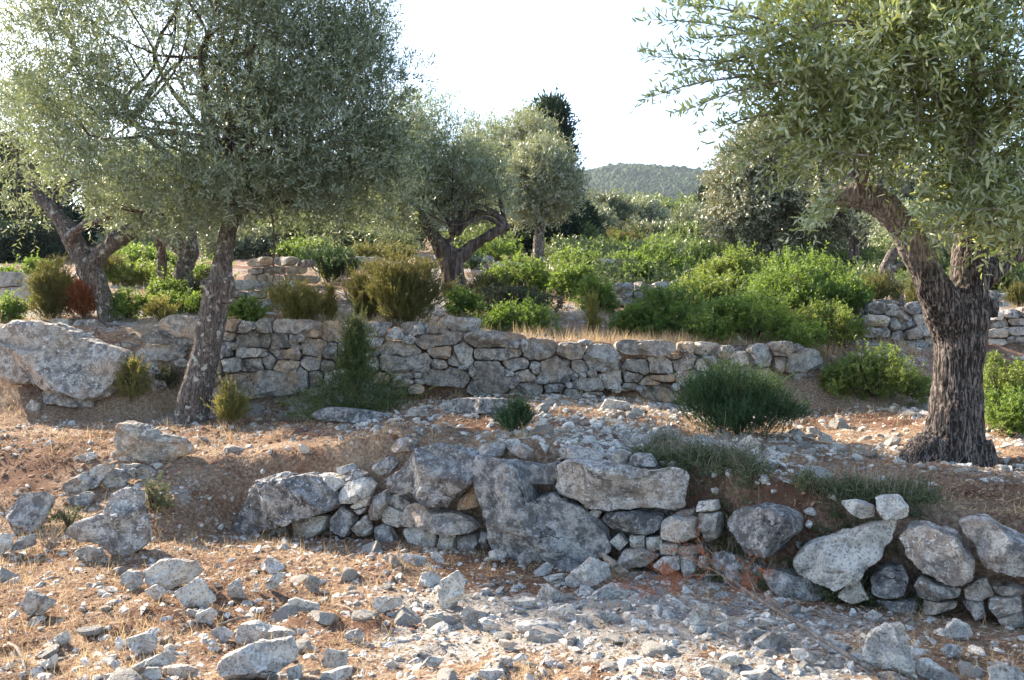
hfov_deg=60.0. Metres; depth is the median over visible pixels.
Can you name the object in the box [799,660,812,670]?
loose stone
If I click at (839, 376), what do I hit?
mastic bush
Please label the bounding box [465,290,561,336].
mastic bush
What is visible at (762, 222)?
tree
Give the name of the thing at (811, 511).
gravel
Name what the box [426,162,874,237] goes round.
hillside forest
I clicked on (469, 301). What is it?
mastic bush
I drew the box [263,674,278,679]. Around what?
rock
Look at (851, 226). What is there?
olive tree
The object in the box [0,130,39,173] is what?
conifer
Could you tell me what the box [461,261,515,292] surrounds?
juniper bush
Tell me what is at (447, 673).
loose stone
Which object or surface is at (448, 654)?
loose stone
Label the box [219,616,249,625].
stick
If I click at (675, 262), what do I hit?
mastic bush
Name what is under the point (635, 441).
loose stone
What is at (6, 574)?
loose stone
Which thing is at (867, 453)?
loose stone
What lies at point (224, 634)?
rock
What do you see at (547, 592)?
rock
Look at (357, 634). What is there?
rock
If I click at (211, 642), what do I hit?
rock
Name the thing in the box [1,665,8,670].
loose stone
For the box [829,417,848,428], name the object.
loose stone
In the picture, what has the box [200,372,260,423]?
juniper bush
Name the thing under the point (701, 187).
conifer
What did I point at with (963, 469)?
loose stone
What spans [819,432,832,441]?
rock
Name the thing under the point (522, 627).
rock
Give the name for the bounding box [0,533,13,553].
rock
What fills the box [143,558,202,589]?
rock
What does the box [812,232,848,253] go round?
tree
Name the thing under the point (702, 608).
rock
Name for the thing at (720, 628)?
rock
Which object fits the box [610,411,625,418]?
loose stone
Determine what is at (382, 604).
rock
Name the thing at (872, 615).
rock
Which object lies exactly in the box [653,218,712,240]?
tree
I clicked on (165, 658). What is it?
rock
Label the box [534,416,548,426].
rock
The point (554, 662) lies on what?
gravel
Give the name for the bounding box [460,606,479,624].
rock
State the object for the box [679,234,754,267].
mastic bush
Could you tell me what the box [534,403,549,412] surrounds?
loose stone
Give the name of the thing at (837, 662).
loose stone
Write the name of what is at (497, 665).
loose stone
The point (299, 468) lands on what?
earth clods
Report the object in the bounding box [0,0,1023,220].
sky
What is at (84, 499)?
rock
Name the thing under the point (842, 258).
mastic bush
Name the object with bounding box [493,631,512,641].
loose stone
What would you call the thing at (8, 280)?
rubble wall
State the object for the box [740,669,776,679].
rock
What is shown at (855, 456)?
rubble
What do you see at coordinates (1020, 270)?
mastic bush
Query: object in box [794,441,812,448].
loose stone
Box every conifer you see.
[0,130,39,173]
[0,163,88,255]
[33,157,83,223]
[70,187,128,246]
[209,208,281,228]
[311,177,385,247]
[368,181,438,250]
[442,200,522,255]
[577,196,606,237]
[693,183,713,205]
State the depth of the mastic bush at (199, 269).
17.10 m
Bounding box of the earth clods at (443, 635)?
[1,542,1018,679]
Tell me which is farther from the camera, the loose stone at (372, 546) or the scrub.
the scrub
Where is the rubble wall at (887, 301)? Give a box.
[873,299,905,305]
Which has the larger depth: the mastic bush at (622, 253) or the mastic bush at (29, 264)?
the mastic bush at (622, 253)
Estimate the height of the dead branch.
0.647 m
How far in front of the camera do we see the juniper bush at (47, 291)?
11.62 m
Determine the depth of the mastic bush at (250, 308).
11.64 m
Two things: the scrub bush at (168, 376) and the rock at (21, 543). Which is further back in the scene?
the scrub bush at (168, 376)
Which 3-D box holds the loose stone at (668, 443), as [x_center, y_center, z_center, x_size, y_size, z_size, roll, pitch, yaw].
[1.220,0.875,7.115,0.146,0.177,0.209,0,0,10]
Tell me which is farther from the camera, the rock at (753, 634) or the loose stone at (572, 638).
the loose stone at (572, 638)
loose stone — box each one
[0,566,19,581]
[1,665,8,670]
[36,644,59,658]
[58,657,68,660]
[76,625,104,636]
[98,605,112,610]
[107,667,141,679]
[110,566,126,573]
[162,634,172,642]
[223,443,244,451]
[268,603,297,622]
[290,575,306,583]
[295,638,311,653]
[308,610,339,624]
[309,669,320,675]
[319,596,328,602]
[341,566,357,580]
[345,590,357,594]
[346,585,355,590]
[351,609,378,620]
[361,540,381,553]
[381,582,391,589]
[389,555,406,568]
[394,607,419,624]
[416,651,431,659]
[422,611,459,627]
[437,667,456,679]
[446,651,456,656]
[460,609,490,619]
[462,658,471,664]
[473,674,482,679]
[492,662,505,671]
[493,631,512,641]
[520,660,537,664]
[526,626,563,642]
[527,663,537,667]
[528,425,553,436]
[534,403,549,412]
[544,398,555,405]
[559,400,572,404]
[565,635,576,642]
[600,633,629,643]
[600,661,617,671]
[607,599,626,607]
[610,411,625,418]
[623,602,632,610]
[626,411,634,418]
[627,438,642,445]
[639,629,648,632]
[641,640,678,656]
[642,433,657,443]
[660,428,678,438]
[662,439,672,449]
[667,409,677,413]
[694,433,710,439]
[715,429,731,437]
[741,436,767,449]
[753,624,765,628]
[758,459,775,465]
[758,649,776,656]
[763,599,783,608]
[776,445,795,452]
[784,604,801,615]
[787,428,806,436]
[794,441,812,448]
[798,466,832,479]
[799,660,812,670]
[800,677,820,679]
[801,448,815,455]
[805,432,817,438]
[806,427,821,434]
[824,625,832,630]
[824,662,833,668]
[828,656,844,668]
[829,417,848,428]
[830,444,846,451]
[859,435,871,439]
[863,450,877,457]
[873,671,908,679]
[883,436,900,445]
[888,406,897,412]
[903,410,922,415]
[917,635,927,641]
[938,671,959,679]
[954,468,968,472]
[957,661,983,677]
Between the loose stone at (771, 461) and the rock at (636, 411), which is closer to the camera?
the loose stone at (771, 461)
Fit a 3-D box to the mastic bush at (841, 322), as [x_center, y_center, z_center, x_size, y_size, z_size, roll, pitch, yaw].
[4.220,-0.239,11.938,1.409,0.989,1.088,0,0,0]
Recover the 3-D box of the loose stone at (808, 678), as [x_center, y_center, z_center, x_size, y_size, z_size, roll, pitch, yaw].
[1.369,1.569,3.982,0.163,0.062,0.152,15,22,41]
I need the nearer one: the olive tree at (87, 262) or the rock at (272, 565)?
the rock at (272, 565)
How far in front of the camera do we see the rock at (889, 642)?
4.25 m
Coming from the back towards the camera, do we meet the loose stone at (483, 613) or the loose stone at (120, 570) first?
the loose stone at (120, 570)
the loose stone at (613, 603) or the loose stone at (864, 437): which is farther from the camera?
the loose stone at (864, 437)
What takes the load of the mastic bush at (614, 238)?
on the ground at (214, 509)
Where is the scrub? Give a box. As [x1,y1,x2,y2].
[532,229,1023,292]
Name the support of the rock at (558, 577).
on the ground at (214, 509)
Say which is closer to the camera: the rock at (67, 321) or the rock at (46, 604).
the rock at (46, 604)
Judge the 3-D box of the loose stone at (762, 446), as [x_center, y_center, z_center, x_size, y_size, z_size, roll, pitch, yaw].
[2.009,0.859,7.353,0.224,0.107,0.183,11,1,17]
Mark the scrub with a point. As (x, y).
(607, 247)
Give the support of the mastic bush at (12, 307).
on the ground at (214, 509)
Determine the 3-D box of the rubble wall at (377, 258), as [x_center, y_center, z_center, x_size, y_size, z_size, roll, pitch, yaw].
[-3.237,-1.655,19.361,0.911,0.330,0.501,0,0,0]
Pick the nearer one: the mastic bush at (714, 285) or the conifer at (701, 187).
the mastic bush at (714, 285)
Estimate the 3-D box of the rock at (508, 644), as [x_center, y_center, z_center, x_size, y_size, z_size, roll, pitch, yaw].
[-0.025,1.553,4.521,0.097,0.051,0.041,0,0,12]
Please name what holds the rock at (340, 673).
on the ground at (214, 509)
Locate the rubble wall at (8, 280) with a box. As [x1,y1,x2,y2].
[0,271,37,301]
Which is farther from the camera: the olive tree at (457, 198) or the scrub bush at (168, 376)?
the olive tree at (457, 198)
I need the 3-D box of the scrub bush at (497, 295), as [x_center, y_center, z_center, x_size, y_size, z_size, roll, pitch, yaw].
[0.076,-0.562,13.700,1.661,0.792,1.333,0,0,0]
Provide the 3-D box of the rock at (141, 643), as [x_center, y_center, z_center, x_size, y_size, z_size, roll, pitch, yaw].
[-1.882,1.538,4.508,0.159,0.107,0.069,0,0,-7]
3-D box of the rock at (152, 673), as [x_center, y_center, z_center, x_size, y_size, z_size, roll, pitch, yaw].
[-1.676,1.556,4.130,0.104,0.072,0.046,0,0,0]
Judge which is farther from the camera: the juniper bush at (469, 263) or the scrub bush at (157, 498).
the juniper bush at (469, 263)
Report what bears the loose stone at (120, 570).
on the ground at (214, 509)
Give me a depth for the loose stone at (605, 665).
4.25 m
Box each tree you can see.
[0,0,443,424]
[0,55,206,321]
[0,214,69,262]
[74,122,301,300]
[91,219,173,251]
[197,224,291,260]
[249,211,368,255]
[339,223,424,255]
[341,80,526,298]
[426,220,518,255]
[446,94,571,255]
[482,128,594,262]
[563,216,605,243]
[581,187,643,233]
[592,201,622,236]
[621,191,671,229]
[622,191,675,204]
[622,216,683,235]
[628,0,1023,467]
[652,194,692,220]
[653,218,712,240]
[667,198,707,225]
[669,203,712,226]
[674,190,698,204]
[693,111,855,259]
[774,138,1023,261]
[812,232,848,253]
[840,225,893,252]
[857,188,954,301]
[862,233,953,260]
[932,222,1022,254]
[989,215,1023,245]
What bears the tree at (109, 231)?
on the ground at (214, 509)
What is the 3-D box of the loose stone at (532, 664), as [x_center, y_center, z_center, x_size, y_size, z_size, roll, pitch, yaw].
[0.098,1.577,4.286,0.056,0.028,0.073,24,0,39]
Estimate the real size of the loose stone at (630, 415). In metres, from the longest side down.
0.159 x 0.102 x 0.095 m
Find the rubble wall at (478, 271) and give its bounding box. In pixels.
[470,255,502,275]
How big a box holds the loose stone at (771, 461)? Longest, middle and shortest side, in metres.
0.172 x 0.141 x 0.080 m
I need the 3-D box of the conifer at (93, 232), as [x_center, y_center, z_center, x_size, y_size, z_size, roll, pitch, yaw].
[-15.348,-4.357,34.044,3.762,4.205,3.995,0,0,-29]
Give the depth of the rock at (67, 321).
11.48 m
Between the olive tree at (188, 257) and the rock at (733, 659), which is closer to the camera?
the rock at (733, 659)
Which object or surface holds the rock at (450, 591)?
on the ground at (214, 509)
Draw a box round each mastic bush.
[0,249,67,276]
[0,289,40,322]
[100,284,158,321]
[105,244,195,285]
[112,237,177,267]
[144,265,193,301]
[153,286,201,314]
[174,250,239,281]
[227,293,273,321]
[270,225,335,259]
[439,279,491,317]
[456,232,527,261]
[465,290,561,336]
[478,249,557,293]
[544,259,597,299]
[546,243,615,273]
[566,270,620,313]
[581,229,626,247]
[593,235,644,265]
[604,297,679,336]
[611,228,709,282]
[616,277,717,339]
[643,268,746,312]
[673,285,829,356]
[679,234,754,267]
[688,234,773,295]
[737,253,842,313]
[745,239,853,293]
[778,286,882,345]
[787,243,877,267]
[808,271,877,316]
[809,334,932,406]
[860,243,896,270]
[896,241,949,274]
[983,349,1023,408]
[984,377,1023,435]
[989,248,1023,279]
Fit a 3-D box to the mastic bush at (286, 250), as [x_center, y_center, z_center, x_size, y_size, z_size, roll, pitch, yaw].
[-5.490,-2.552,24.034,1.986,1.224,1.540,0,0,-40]
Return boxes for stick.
[7,642,27,673]
[173,609,196,617]
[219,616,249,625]
[336,603,362,616]
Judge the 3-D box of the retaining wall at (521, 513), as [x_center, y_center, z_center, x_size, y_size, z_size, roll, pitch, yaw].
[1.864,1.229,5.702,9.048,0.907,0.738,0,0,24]
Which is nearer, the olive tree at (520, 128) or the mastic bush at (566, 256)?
the mastic bush at (566, 256)
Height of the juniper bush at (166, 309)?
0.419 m
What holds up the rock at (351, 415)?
on the ground at (214, 509)
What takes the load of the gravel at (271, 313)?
on the ground at (214, 509)
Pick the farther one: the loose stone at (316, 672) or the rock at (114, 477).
the rock at (114, 477)
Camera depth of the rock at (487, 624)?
4.92 m
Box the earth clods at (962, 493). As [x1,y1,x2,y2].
[733,442,1023,608]
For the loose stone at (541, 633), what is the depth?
4.63 m
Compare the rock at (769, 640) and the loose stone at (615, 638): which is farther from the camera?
the loose stone at (615, 638)
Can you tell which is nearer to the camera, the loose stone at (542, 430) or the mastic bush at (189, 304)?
the loose stone at (542, 430)
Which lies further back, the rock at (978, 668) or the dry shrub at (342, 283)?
the dry shrub at (342, 283)
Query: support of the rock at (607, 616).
on the ground at (214, 509)
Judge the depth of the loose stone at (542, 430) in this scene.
7.09 m
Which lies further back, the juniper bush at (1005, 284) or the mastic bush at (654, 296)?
the juniper bush at (1005, 284)
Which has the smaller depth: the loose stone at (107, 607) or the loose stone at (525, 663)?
the loose stone at (525, 663)
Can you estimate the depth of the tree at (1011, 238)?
28.14 m
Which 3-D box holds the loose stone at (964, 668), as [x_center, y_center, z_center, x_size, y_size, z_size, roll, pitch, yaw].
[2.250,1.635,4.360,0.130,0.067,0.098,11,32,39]
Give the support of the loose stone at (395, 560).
on the ground at (214, 509)
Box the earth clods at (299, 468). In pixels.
[0,412,457,617]
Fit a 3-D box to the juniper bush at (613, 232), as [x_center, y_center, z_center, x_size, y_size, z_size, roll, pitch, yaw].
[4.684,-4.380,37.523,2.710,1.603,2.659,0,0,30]
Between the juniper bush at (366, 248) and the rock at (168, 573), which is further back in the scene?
the juniper bush at (366, 248)
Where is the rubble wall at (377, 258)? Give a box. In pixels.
[349,256,382,269]
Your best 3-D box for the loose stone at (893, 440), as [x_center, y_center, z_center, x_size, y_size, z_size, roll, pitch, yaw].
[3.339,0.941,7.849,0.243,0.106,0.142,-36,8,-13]
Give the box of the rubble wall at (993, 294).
[989,290,1016,305]
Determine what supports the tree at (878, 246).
on the ground at (214, 509)
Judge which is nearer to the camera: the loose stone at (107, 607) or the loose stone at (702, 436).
the loose stone at (107, 607)
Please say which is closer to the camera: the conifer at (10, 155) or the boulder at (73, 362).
the boulder at (73, 362)
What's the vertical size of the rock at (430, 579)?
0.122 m
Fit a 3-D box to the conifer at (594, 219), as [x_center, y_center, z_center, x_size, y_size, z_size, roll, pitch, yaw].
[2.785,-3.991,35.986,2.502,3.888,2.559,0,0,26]
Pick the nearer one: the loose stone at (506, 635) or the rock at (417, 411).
the loose stone at (506, 635)
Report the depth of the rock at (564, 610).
5.01 m
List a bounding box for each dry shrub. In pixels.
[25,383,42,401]
[37,525,64,549]
[316,266,364,297]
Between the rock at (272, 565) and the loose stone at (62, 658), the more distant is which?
the rock at (272, 565)
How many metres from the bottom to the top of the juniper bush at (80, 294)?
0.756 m
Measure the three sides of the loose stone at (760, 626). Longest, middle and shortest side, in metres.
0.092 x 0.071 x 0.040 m
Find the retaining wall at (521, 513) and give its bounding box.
[231,437,1023,627]
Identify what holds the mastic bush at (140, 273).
on the ground at (214, 509)
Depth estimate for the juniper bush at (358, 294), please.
11.45 m
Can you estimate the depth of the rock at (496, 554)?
6.38 m
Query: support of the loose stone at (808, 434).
on the ground at (214, 509)
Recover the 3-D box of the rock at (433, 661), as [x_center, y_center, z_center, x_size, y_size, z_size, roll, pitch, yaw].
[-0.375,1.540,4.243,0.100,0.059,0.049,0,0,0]
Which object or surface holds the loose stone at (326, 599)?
on the ground at (214, 509)
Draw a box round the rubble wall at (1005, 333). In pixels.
[988,307,1023,345]
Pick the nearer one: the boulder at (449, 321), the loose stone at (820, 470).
the loose stone at (820, 470)
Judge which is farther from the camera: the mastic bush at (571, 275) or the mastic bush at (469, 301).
the mastic bush at (571, 275)
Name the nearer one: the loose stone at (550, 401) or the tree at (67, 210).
the loose stone at (550, 401)
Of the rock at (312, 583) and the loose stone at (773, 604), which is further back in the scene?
the rock at (312, 583)
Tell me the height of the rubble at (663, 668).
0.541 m
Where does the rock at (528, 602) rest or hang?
on the ground at (214, 509)
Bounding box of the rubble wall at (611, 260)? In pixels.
[599,258,631,277]
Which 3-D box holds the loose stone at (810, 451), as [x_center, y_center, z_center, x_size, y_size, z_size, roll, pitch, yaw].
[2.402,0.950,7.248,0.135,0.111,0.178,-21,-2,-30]
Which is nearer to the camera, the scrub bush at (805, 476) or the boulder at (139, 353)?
the scrub bush at (805, 476)
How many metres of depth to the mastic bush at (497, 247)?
24.07 m
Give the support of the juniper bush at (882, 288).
on the ground at (214, 509)
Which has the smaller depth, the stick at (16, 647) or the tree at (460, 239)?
the stick at (16, 647)
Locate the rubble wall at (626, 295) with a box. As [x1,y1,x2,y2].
[612,279,688,305]
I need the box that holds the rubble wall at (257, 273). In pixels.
[244,256,320,283]
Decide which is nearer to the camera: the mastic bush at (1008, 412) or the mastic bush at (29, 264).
the mastic bush at (1008, 412)
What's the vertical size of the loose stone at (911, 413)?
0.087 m
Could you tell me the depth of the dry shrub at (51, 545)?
6.41 m
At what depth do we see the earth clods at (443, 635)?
4.92 m
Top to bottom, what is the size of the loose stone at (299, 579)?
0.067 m
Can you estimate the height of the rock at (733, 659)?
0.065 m
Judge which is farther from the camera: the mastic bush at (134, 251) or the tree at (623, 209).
the tree at (623, 209)
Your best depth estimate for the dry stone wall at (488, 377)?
10.43 m
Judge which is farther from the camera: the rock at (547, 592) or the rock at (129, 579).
the rock at (547, 592)
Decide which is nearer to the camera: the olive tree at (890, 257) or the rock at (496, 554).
the rock at (496, 554)
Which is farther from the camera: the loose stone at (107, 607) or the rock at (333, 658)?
the loose stone at (107, 607)
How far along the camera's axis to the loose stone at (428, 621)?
4.97 m
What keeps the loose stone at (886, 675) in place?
on the ground at (214, 509)
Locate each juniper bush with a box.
[12,250,76,319]
[52,274,96,318]
[96,246,135,284]
[107,351,156,402]
[138,293,181,320]
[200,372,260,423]
[250,271,338,319]
[274,299,435,421]
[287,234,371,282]
[319,266,345,320]
[332,240,391,322]
[350,227,417,261]
[360,241,462,325]
[453,243,492,269]
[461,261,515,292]
[487,390,545,431]
[578,277,604,333]
[604,218,647,243]
[663,344,819,435]
[856,266,908,300]
[891,275,922,315]
[989,268,1022,292]
[996,278,1023,306]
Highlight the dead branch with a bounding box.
[612,512,873,672]
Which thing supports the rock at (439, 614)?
on the ground at (214, 509)
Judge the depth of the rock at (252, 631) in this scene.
4.67 m
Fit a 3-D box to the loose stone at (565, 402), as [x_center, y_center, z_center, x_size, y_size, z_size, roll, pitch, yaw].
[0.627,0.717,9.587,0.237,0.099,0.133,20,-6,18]
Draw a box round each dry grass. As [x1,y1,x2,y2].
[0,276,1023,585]
[0,282,905,359]
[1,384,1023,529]
[416,306,924,380]
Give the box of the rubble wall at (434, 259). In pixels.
[418,254,438,266]
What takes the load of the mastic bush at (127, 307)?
on the ground at (214, 509)
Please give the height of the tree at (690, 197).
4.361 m
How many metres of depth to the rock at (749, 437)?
7.21 m
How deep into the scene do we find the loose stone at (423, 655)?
4.52 m
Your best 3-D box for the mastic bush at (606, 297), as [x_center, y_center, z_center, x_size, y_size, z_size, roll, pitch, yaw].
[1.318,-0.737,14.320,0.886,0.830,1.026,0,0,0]
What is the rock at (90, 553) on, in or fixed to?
on the ground at (214, 509)
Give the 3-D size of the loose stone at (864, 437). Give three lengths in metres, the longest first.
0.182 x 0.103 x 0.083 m
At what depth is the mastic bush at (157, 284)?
13.30 m
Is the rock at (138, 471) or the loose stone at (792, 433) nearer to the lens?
the rock at (138, 471)
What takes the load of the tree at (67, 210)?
on the ground at (214, 509)
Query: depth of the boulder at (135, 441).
7.76 m
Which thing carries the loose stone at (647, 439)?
on the ground at (214, 509)
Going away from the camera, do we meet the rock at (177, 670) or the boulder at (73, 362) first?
the rock at (177, 670)
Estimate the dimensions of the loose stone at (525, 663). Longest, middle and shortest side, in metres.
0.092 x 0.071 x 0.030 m
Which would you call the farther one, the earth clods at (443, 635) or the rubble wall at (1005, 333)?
the rubble wall at (1005, 333)
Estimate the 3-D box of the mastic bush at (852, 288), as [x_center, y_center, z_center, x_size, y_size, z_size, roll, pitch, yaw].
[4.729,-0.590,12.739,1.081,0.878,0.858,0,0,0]
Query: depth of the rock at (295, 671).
4.16 m
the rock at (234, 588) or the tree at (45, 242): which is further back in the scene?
the tree at (45, 242)
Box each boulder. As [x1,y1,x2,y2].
[0,320,135,400]
[5,491,54,534]
[66,487,151,555]
[73,319,104,325]
[112,421,194,462]
[135,348,166,391]
[439,397,513,413]
[442,315,480,331]
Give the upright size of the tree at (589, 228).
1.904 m
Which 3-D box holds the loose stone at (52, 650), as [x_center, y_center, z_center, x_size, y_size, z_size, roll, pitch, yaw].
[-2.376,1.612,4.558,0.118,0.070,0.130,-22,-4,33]
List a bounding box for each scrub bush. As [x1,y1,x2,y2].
[45,502,89,528]
[144,359,184,389]
[145,470,185,513]
[193,268,208,295]
[464,277,568,315]
[789,460,831,497]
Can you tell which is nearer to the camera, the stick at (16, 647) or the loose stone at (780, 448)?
the stick at (16, 647)
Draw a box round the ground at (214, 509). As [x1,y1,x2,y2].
[0,239,1023,679]
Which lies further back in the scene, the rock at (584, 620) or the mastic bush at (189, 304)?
the mastic bush at (189, 304)
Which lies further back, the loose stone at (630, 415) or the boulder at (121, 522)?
the loose stone at (630, 415)
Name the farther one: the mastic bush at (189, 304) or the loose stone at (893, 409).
the mastic bush at (189, 304)
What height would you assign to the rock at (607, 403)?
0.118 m
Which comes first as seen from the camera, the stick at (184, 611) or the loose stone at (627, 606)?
the stick at (184, 611)
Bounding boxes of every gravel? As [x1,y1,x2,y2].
[0,413,455,616]
[0,480,1023,679]
[2,274,1023,365]
[21,392,1023,561]
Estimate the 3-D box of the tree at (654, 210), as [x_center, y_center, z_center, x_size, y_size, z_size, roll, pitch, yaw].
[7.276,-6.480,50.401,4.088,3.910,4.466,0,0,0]
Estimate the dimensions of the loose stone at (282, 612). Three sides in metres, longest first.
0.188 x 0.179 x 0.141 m
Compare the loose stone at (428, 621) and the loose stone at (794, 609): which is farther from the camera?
the loose stone at (794, 609)
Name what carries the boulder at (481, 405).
on the ground at (214, 509)
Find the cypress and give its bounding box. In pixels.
[509,82,594,257]
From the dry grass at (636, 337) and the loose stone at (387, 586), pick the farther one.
the dry grass at (636, 337)
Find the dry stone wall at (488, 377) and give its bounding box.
[141,314,824,403]
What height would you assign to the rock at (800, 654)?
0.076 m
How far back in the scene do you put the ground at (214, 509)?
6.36 m
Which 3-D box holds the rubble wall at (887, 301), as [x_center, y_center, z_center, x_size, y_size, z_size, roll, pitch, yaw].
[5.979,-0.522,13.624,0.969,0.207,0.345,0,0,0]
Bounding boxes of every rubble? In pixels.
[2,483,1023,679]
[22,395,1023,550]
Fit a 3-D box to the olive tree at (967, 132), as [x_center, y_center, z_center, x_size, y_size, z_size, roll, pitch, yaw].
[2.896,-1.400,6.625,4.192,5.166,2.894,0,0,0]
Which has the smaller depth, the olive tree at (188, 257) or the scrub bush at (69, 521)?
the scrub bush at (69, 521)
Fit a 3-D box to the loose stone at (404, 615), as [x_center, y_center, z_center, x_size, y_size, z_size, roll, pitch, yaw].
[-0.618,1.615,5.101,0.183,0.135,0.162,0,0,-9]
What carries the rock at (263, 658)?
on the ground at (214, 509)
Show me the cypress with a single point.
(553, 104)
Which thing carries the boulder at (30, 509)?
on the ground at (214, 509)
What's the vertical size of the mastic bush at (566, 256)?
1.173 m
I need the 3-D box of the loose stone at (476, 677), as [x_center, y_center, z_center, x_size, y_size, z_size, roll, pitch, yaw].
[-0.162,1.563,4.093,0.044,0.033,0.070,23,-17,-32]
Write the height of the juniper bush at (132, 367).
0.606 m
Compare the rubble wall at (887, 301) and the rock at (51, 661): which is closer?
the rock at (51, 661)
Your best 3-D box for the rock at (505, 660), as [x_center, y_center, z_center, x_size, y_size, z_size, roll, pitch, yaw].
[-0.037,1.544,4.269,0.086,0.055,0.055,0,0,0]
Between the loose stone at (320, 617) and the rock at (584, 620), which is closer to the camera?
the rock at (584, 620)
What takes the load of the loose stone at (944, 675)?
on the ground at (214, 509)
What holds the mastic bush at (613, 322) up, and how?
on the ground at (214, 509)
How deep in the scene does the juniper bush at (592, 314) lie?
12.30 m
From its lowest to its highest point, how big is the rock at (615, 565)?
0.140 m
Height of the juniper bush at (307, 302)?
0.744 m
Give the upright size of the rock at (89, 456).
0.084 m
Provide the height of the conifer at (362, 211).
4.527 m
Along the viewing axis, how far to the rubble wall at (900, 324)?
12.25 m
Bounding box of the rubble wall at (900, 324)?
[861,301,933,347]
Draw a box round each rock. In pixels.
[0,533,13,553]
[10,534,37,551]
[20,590,45,615]
[26,399,40,410]
[33,596,56,614]
[39,654,57,669]
[42,390,93,407]
[49,318,71,324]
[50,630,70,644]
[62,462,114,491]
[65,491,95,507]
[73,452,97,460]
[74,545,108,563]
[102,468,129,486]
[119,463,156,479]
[120,340,137,347]
[120,570,143,588]
[125,631,157,653]
[132,650,177,674]
[141,666,162,679]
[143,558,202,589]
[144,584,166,599]
[161,663,198,677]
[174,576,215,606]
[195,607,217,623]
[205,638,218,647]
[210,626,233,642]
[216,636,297,679]
[227,577,244,597]
[235,620,296,645]
[259,556,284,574]
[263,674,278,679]
[265,572,285,590]
[287,664,302,679]
[288,597,319,611]
[305,574,319,591]
[312,407,389,422]
[319,665,352,679]
[320,648,347,667]
[344,628,364,643]
[372,595,402,612]
[382,554,396,562]
[384,659,398,668]
[400,553,426,565]
[405,406,427,415]
[419,570,441,588]
[423,656,443,668]
[429,612,442,616]
[431,549,444,565]
[437,570,464,609]
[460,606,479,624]
[477,668,504,679]
[481,618,500,631]
[488,549,506,560]
[495,654,512,666]
[498,639,516,648]
[504,597,536,607]
[516,619,560,634]
[517,552,530,564]
[533,562,552,576]
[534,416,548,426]
[537,583,563,601]
[543,573,563,582]
[556,557,582,572]
[556,603,577,617]
[565,557,610,587]
[575,614,592,627]
[592,583,638,598]
[595,611,622,623]
[599,553,627,572]
[601,399,629,409]
[631,406,643,415]
[689,608,703,625]
[696,602,710,619]
[699,665,729,679]
[709,621,728,633]
[720,652,744,666]
[740,435,760,447]
[740,628,765,640]
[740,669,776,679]
[754,631,790,649]
[790,648,814,663]
[816,638,851,653]
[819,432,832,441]
[862,621,914,676]
[864,609,882,621]
[914,660,949,679]
[940,643,961,658]
[941,618,972,639]
[974,665,983,671]
[987,662,1023,679]
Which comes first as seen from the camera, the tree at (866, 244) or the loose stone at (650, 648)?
the loose stone at (650, 648)
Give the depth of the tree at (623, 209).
42.99 m
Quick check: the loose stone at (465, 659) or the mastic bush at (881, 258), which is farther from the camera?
the mastic bush at (881, 258)
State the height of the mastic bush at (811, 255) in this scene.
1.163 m
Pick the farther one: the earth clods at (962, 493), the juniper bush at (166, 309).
the juniper bush at (166, 309)
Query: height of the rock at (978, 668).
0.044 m
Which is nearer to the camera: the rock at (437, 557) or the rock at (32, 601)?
the rock at (32, 601)
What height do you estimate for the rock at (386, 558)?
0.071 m
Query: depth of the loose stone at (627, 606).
5.07 m
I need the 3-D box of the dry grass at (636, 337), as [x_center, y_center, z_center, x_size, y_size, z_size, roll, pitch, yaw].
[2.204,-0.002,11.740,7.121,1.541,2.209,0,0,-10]
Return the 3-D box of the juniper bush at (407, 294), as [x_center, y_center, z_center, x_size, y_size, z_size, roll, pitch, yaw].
[-1.357,-0.695,11.149,1.124,1.154,1.222,0,0,-36]
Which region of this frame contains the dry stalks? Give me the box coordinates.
[627,404,970,610]
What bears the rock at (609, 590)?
on the ground at (214, 509)
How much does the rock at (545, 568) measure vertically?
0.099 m
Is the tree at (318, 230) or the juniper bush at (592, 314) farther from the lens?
the tree at (318, 230)
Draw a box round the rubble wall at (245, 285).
[233,280,302,309]
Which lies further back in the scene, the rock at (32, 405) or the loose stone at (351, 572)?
the rock at (32, 405)
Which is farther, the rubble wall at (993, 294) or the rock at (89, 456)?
the rubble wall at (993, 294)
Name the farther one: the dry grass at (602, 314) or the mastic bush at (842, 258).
the mastic bush at (842, 258)
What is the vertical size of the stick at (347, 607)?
0.036 m
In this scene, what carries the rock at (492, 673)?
on the ground at (214, 509)
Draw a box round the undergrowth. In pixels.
[625,423,972,617]
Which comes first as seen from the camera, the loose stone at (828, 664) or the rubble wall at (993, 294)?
the loose stone at (828, 664)
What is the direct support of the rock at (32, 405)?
on the ground at (214, 509)
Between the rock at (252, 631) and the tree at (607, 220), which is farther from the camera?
the tree at (607, 220)
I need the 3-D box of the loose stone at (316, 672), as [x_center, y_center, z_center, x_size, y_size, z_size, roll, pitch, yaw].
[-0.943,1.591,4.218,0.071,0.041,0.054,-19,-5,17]

